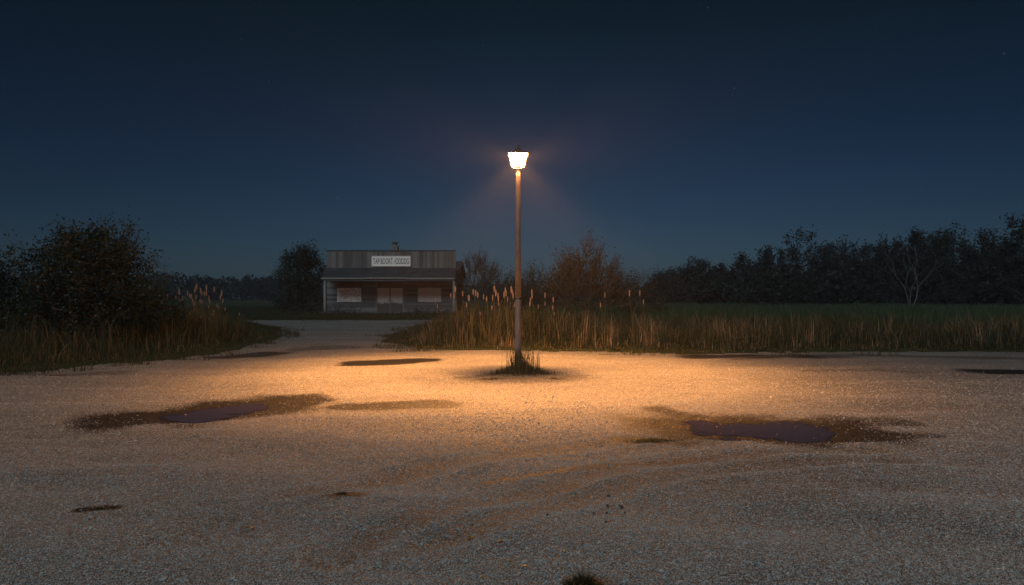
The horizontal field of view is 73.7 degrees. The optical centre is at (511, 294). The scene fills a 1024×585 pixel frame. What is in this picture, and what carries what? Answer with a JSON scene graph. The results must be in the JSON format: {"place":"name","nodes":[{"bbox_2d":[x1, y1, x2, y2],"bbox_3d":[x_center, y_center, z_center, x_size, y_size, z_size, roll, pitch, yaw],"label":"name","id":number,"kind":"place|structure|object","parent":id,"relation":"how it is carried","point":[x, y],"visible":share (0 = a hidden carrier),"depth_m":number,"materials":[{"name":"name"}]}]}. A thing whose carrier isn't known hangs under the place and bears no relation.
{"place":"outdoors","nodes":[
{"label":"outdoors","id":0,"kind":"place"},
{"bbox_2d":[41,374,78,375],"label":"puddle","id":1,"kind":"object","parent":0,"point":[58,375],"visible":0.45,"depth_m":13.64,"materials":[{"name":"brown liquid"}]},
{"bbox_2d":[0,296,909,305],"bbox_3d":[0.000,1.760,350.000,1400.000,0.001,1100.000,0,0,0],"label":"ground","id":2,"kind":"structure","parent":0,"point":[254,302],"depth_m":155.76,"materials":[{"name":"green plant"}]},
{"bbox_2d":[1,271,640,300],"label":"woods","id":3,"kind":"object","parent":2,"relation":"on","point":[256,287],"visible":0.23,"depth_m":198.30,"materials":[{"name":"green plant"}]},
{"bbox_2d":[645,266,669,285],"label":"broadleaf tree","id":4,"kind":"object","parent":2,"relation":"on","point":[659,273],"visible":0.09,"depth_m":119.42,"materials":[{"name":"green plant"}]},
{"bbox_2d":[656,266,679,291],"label":"broadleaf tree","id":5,"kind":"object","parent":2,"relation":"on","point":[669,278],"visible":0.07,"depth_m":111.80,"materials":[{"name":"green plant"}]},
{"bbox_2d":[667,254,725,289],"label":"broadleaf tree","id":6,"kind":"object","parent":2,"relation":"on","point":[687,272],"visible":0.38,"depth_m":104.50,"materials":[{"name":"green plant"}]},
{"bbox_2d":[703,262,739,284],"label":"broadleaf tree","id":7,"kind":"object","parent":2,"relation":"on","point":[726,278],"visible":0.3,"depth_m":106.88,"materials":[{"name":"green plant"}]},
{"bbox_2d":[724,248,762,287],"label":"broadleaf tree","id":8,"kind":"object","parent":2,"relation":"on","point":[739,265],"visible":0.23,"depth_m":99.58,"materials":[{"name":"green plant"}]},
{"bbox_2d":[743,244,792,303],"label":"broadleaf tree","id":9,"kind":"object","parent":2,"relation":"on","point":[760,263],"visible":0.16,"depth_m":96.10,"materials":[{"name":"green plant"}]},
{"bbox_2d":[636,253,1023,306],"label":"undergrowth","id":10,"kind":"object","parent":2,"relation":"on","point":[830,289],"visible":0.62,"depth_m":85.39,"materials":[{"name":"green plant"}]},
{"bbox_2d":[832,239,897,303],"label":"broadleaf tree","id":11,"kind":"object","parent":2,"relation":"on","point":[858,264],"visible":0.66,"depth_m":86.90,"materials":[{"name":"green plant"}]},
{"bbox_2d":[0,305,1022,375],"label":"grass verge","id":12,"kind":"object","parent":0,"point":[535,349],"depth_m":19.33,"materials":[{"name":"plant"}]},
{"bbox_2d":[0,234,32,325],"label":"shrub","id":13,"kind":"object","parent":12,"relation":"on","point":[3,282],"visible":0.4,"depth_m":21.13,"materials":[{"name":"green plant"}]},
{"bbox_2d":[0,203,177,348],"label":"shrub","id":14,"kind":"object","parent":12,"relation":"on","point":[98,262],"visible":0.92,"depth_m":18.92,"materials":[{"name":"green plant"}]},
{"bbox_2d":[0,300,278,370],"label":"bank grass","id":15,"kind":"structure","parent":12,"relation":"on","point":[17,347],"depth_m":18.46,"materials":[{"name":"plant"}]},
{"bbox_2d":[98,272,196,341],"bbox_3d":[-12.023,0.439,22.580,3.292,2.463,2.788,0,0,0],"label":"shrub","id":16,"kind":"object","parent":12,"relation":"on","point":[157,289],"visible":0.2,"depth_m":22.41,"materials":[{"name":"green plant"}]},
{"bbox_2d":[147,250,175,308],"bbox_3d":[-13.871,-0.075,27.036,1.239,3.469,1.258,0,0,-13],"label":"sapling","id":17,"kind":"object","parent":12,"relation":"on","point":[163,277],"visible":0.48,"depth_m":26.97,"materials":[{"name":"green plant"}]},
{"bbox_2d":[192,283,202,323],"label":"plumed reed","id":18,"kind":"object","parent":12,"relation":"on","point":[196,285],"visible":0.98,"depth_m":22.63,"materials":[{"name":"brown plant"}]},
{"bbox_2d":[205,291,221,331],"bbox_3d":[-9.787,0.699,22.942,0.989,1.705,0.144,0,0,-5],"label":"plumed reed","id":19,"kind":"object","parent":12,"relation":"on","point":[208,309],"visible":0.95,"depth_m":22.90,"materials":[{"name":"brown plant"}]},
{"bbox_2d":[216,295,223,327],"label":"plumed reed","id":20,"kind":"object","parent":12,"relation":"on","point":[220,317],"visible":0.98,"depth_m":24.45,"materials":[{"name":"brown plant"}]},
{"bbox_2d":[215,290,230,334],"bbox_3d":[-9.774,0.695,23.308,0.523,1.725,1.035,0,0,24],"label":"plumed reed","id":21,"kind":"object","parent":12,"relation":"on","point":[218,312],"visible":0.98,"depth_m":22.86,"materials":[{"name":"brown plant"}]},
{"bbox_2d":[266,238,326,311],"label":"broadleaf tree","id":22,"kind":"object","parent":12,"relation":"on","point":[307,259],"visible":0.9,"depth_m":63.45,"materials":[{"name":"green plant"}]},
{"bbox_2d":[320,305,360,313],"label":"weeds","id":23,"kind":"object","parent":12,"relation":"on","point":[335,308],"visible":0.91,"depth_m":56.13,"materials":[{"name":"green plant"}]},
{"bbox_2d":[319,242,465,312],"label":"old store","id":24,"kind":"structure","parent":12,"relation":"on","point":[396,279],"depth_m":59.92,"materials":[{"name":"grey wood"}]},
{"bbox_2d":[337,283,361,301],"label":"window","id":25,"kind":"structure","parent":24,"relation":"in","point":[346,292],"depth_m":59.93,"materials":[{"name":"brown glass"}]},
{"bbox_2d":[376,283,403,311],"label":"door","id":26,"kind":"structure","parent":24,"relation":"in","point":[389,296],"depth_m":59.95,"materials":[{"name":"brown glass"}]},
{"bbox_2d":[418,283,441,301],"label":"window","id":27,"kind":"structure","parent":24,"relation":"in","point":[427,292],"depth_m":59.93,"materials":[{"name":"brown glass"}]},
{"bbox_2d":[405,304,449,313],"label":"weeds","id":28,"kind":"object","parent":12,"relation":"on","point":[419,311],"visible":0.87,"depth_m":54.87,"materials":[{"name":"green plant"}]},
{"bbox_2d":[453,293,460,338],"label":"plumed reed","id":29,"kind":"object","parent":12,"relation":"on","point":[457,317],"visible":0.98,"depth_m":21.14,"materials":[{"name":"brown plant"}]},
{"bbox_2d":[454,286,460,336],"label":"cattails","id":30,"kind":"object","parent":12,"relation":"on","point":[458,312],"visible":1,"depth_m":21.03,"materials":[{"name":"brown plant"}]},
{"bbox_2d":[466,302,479,337],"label":"plumed reed","id":31,"kind":"object","parent":12,"relation":"on","point":[470,319],"visible":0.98,"depth_m":20.96,"materials":[{"name":"brown plant"}]},
{"bbox_2d":[477,292,483,334],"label":"plumed reed","id":32,"kind":"object","parent":12,"relation":"on","point":[479,315],"visible":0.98,"depth_m":20.82,"materials":[{"name":"brown plant"}]},
{"bbox_2d":[474,296,486,333],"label":"plumed reed","id":33,"kind":"object","parent":12,"relation":"on","point":[482,317],"visible":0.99,"depth_m":20.84,"materials":[{"name":"brown plant"}]},
{"bbox_2d":[464,244,501,307],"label":"bare tree","id":34,"kind":"object","parent":12,"relation":"on","point":[479,266],"visible":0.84,"depth_m":73.73,"materials":[{"name":"brown plant"}]},
{"bbox_2d":[481,291,497,336],"bbox_3d":[-0.577,0.695,20.210,0.683,1.706,0.723,0,0,-39],"label":"plumed reed","id":35,"kind":"object","parent":12,"relation":"on","point":[491,313],"visible":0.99,"depth_m":20.36,"materials":[{"name":"brown plant"}]},
{"bbox_2d":[487,285,494,329],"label":"plumed reed","id":36,"kind":"object","parent":12,"relation":"on","point":[490,310],"visible":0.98,"depth_m":21.19,"materials":[{"name":"brown plant"}]},
{"bbox_2d":[495,296,498,345],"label":"plumed reed","id":37,"kind":"object","parent":12,"relation":"on","point":[496,320],"visible":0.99,"depth_m":20.56,"materials":[{"name":"brown plant"}]},
{"bbox_2d":[481,266,514,306],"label":"bare tree","id":38,"kind":"object","parent":12,"relation":"on","point":[496,288],"visible":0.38,"depth_m":79.77,"materials":[{"name":"brown plant"}]},
{"bbox_2d":[504,286,513,338],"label":"plumed reed","id":39,"kind":"object","parent":12,"relation":"on","point":[508,315],"visible":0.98,"depth_m":20.51,"materials":[{"name":"brown plant"}]},
{"bbox_2d":[487,259,563,313],"bbox_3d":[0.734,-0.203,33.084,3.878,3.741,3.327,0,0,0],"label":"bush","id":40,"kind":"object","parent":12,"relation":"on","point":[529,288],"visible":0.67,"depth_m":32.82,"materials":[{"name":"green plant"}]},
{"bbox_2d":[547,307,553,334],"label":"plumed reed","id":41,"kind":"object","parent":12,"relation":"on","point":[549,322],"visible":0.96,"depth_m":20.95,"materials":[{"name":"brown plant"}]},
{"bbox_2d":[525,225,641,317],"bbox_3d":[3.165,-0.746,28.907,5.231,4.833,3.433,0,0,0],"label":"bush","id":42,"kind":"object","parent":12,"relation":"on","point":[576,272],"visible":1,"depth_m":28.76,"materials":[{"name":"brown plant"}]},
{"bbox_2d":[628,290,637,336],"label":"plumed reed","id":43,"kind":"object","parent":12,"relation":"on","point":[631,313],"visible":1,"depth_m":20.89,"materials":[{"name":"brown plant"}]},
{"bbox_2d":[594,264,674,317],"bbox_3d":[5.981,-0.056,33.934,4.388,3.489,3.149,0,0,0],"label":"bush","id":44,"kind":"object","parent":12,"relation":"on","point":[648,296],"visible":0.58,"depth_m":33.89,"materials":[{"name":"green plant"}]},
{"bbox_2d":[638,290,648,327],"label":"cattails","id":45,"kind":"object","parent":12,"relation":"on","point":[641,309],"visible":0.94,"depth_m":22.28,"materials":[{"name":"brown plant"}]},
{"bbox_2d":[383,298,1023,353],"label":"tall grass","id":46,"kind":"structure","parent":12,"relation":"on","point":[446,337],"depth_m":20.95,"materials":[{"name":"brown plant"}]},
{"bbox_2d":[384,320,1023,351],"bbox_3d":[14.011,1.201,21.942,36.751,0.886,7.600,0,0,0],"label":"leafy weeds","id":47,"kind":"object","parent":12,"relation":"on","point":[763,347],"visible":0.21,"depth_m":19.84,"materials":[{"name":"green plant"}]},
{"bbox_2d":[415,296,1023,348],"bbox_3d":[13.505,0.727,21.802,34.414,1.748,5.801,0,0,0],"label":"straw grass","id":48,"kind":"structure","parent":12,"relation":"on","point":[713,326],"depth_m":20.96,"materials":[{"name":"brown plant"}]},
{"bbox_2d":[448,301,1023,326],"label":"meadow grass","id":49,"kind":"structure","parent":12,"relation":"on","point":[933,312],"depth_m":38.82,"materials":[{"name":"plant"}]},
{"bbox_2d":[760,224,838,303],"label":"broadleaf tree","id":50,"kind":"object","parent":12,"relation":"on","point":[793,254],"visible":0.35,"depth_m":92.07,"materials":[{"name":"green plant"}]},
{"bbox_2d":[807,234,874,304],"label":"broadleaf tree","id":51,"kind":"object","parent":12,"relation":"on","point":[833,254],"visible":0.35,"depth_m":89.36,"materials":[{"name":"green plant"}]},
{"bbox_2d":[864,231,937,305],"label":"broadleaf tree","id":52,"kind":"object","parent":12,"relation":"on","point":[894,285],"visible":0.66,"depth_m":85.01,"materials":[{"name":"green plant"}]},
{"bbox_2d":[881,247,942,307],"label":"bare tree","id":53,"kind":"object","parent":12,"relation":"on","point":[907,276],"visible":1,"depth_m":76.09,"materials":[{"name":"brown plant"}]},
{"bbox_2d":[886,223,963,303],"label":"broadleaf tree","id":54,"kind":"object","parent":12,"relation":"on","point":[916,238],"visible":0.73,"depth_m":83.11,"materials":[{"name":"green plant"}]},
{"bbox_2d":[910,220,967,304],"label":"broadleaf tree","id":55,"kind":"object","parent":12,"relation":"on","point":[945,234],"visible":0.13,"depth_m":89.58,"materials":[{"name":"green plant"}]},
{"bbox_2d":[920,225,1000,305],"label":"broadleaf tree","id":56,"kind":"object","parent":12,"relation":"on","point":[965,279],"visible":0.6,"depth_m":81.31,"materials":[{"name":"green plant"}]},
{"bbox_2d":[959,225,1023,304],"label":"broadleaf tree","id":57,"kind":"object","parent":12,"relation":"on","point":[981,292],"visible":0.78,"depth_m":78.92,"materials":[{"name":"green plant"}]},
{"bbox_2d":[973,212,1023,305],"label":"broadleaf tree","id":58,"kind":"object","parent":12,"relation":"on","point":[1019,233],"visible":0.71,"depth_m":77.42,"materials":[{"name":"green plant"}]},
{"bbox_2d":[0,320,1023,584],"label":"gravel lot","id":59,"kind":"structure","parent":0,"point":[340,348],"depth_m":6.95,"materials":[{"name":"grey gravel"}]},
{"bbox_2d":[160,403,268,423],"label":"puddle","id":60,"kind":"object","parent":59,"relation":"on","point":[206,415],"visible":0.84,"depth_m":9.41,"materials":[{"name":"grey liquid"}]},
{"bbox_2d":[477,377,506,380],"bbox_3d":[-0.389,1.596,12.915,1.044,0.080,0.525,0,0,0],"label":"grass patch","id":61,"kind":"object","parent":59,"relation":"on","point":[492,378],"visible":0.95,"depth_m":12.91,"materials":[{"name":"plant"}]},
{"bbox_2d":[508,144,527,355],"bbox_3d":[0.124,-0.696,13.918,0.400,4.752,0.400,0,0,0],"label":"street lamp","id":62,"kind":"object","parent":59,"relation":"on","point":[517,152],"visible":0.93,"depth_m":13.87,"materials":[{"name":"metal"}]},
{"bbox_2d":[477,347,566,376],"bbox_3d":[0.175,1.294,13.649,1.697,0.662,1.421,0,0,-31],"label":"grass tuft","id":63,"kind":"object","parent":59,"relation":"on","point":[518,366],"visible":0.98,"depth_m":13.52,"materials":[{"name":"plant"}]},
{"bbox_2d":[185,392,860,577],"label":"fallen leaves","id":64,"kind":"object","parent":59,"relation":"on","point":[581,540],"visible":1,"depth_m":7.93,"materials":[{"name":"brown plant"}]},
{"bbox_2d":[555,559,626,584],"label":"grass tuft","id":65,"kind":"object","parent":59,"relation":"on","point":[580,579],"visible":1,"depth_m":3.76,"materials":[{"name":"green plant"}]},
{"bbox_2d":[625,436,686,443],"bbox_3d":[1.518,1.576,7.311,0.906,0.090,0.518,0,0,0],"label":"grass patch","id":66,"kind":"object","parent":59,"relation":"on","point":[653,440],"visible":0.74,"depth_m":7.28,"materials":[{"name":"plant"}]},
{"bbox_2d":[685,420,835,442],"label":"puddle","id":67,"kind":"object","parent":59,"relation":"on","point":[789,432],"visible":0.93,"depth_m":8.17,"materials":[{"name":"grey liquid"}]},
{"bbox_2d":[726,355,814,356],"bbox_3d":[6.579,1.605,17.700,3.748,0.088,1.249,0,0,0],"label":"grass patch","id":68,"kind":"object","parent":59,"relation":"on","point":[773,356],"visible":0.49,"depth_m":17.63,"materials":[{"name":"green plant"}]},
{"bbox_2d":[962,357,1006,358],"bbox_3d":[12.090,1.614,17.279,3.238,0.059,0.736,0,0,0],"label":"grass patch","id":69,"kind":"object","parent":59,"relation":"on","point":[985,358],"visible":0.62,"depth_m":17.23,"materials":[{"name":"plant"}]},
{"bbox_2d":[0,0,1023,295],"label":"sky","id":70,"kind":"structure","parent":0,"point":[236,133],"materials":[{"name":"blue"}]}
]}

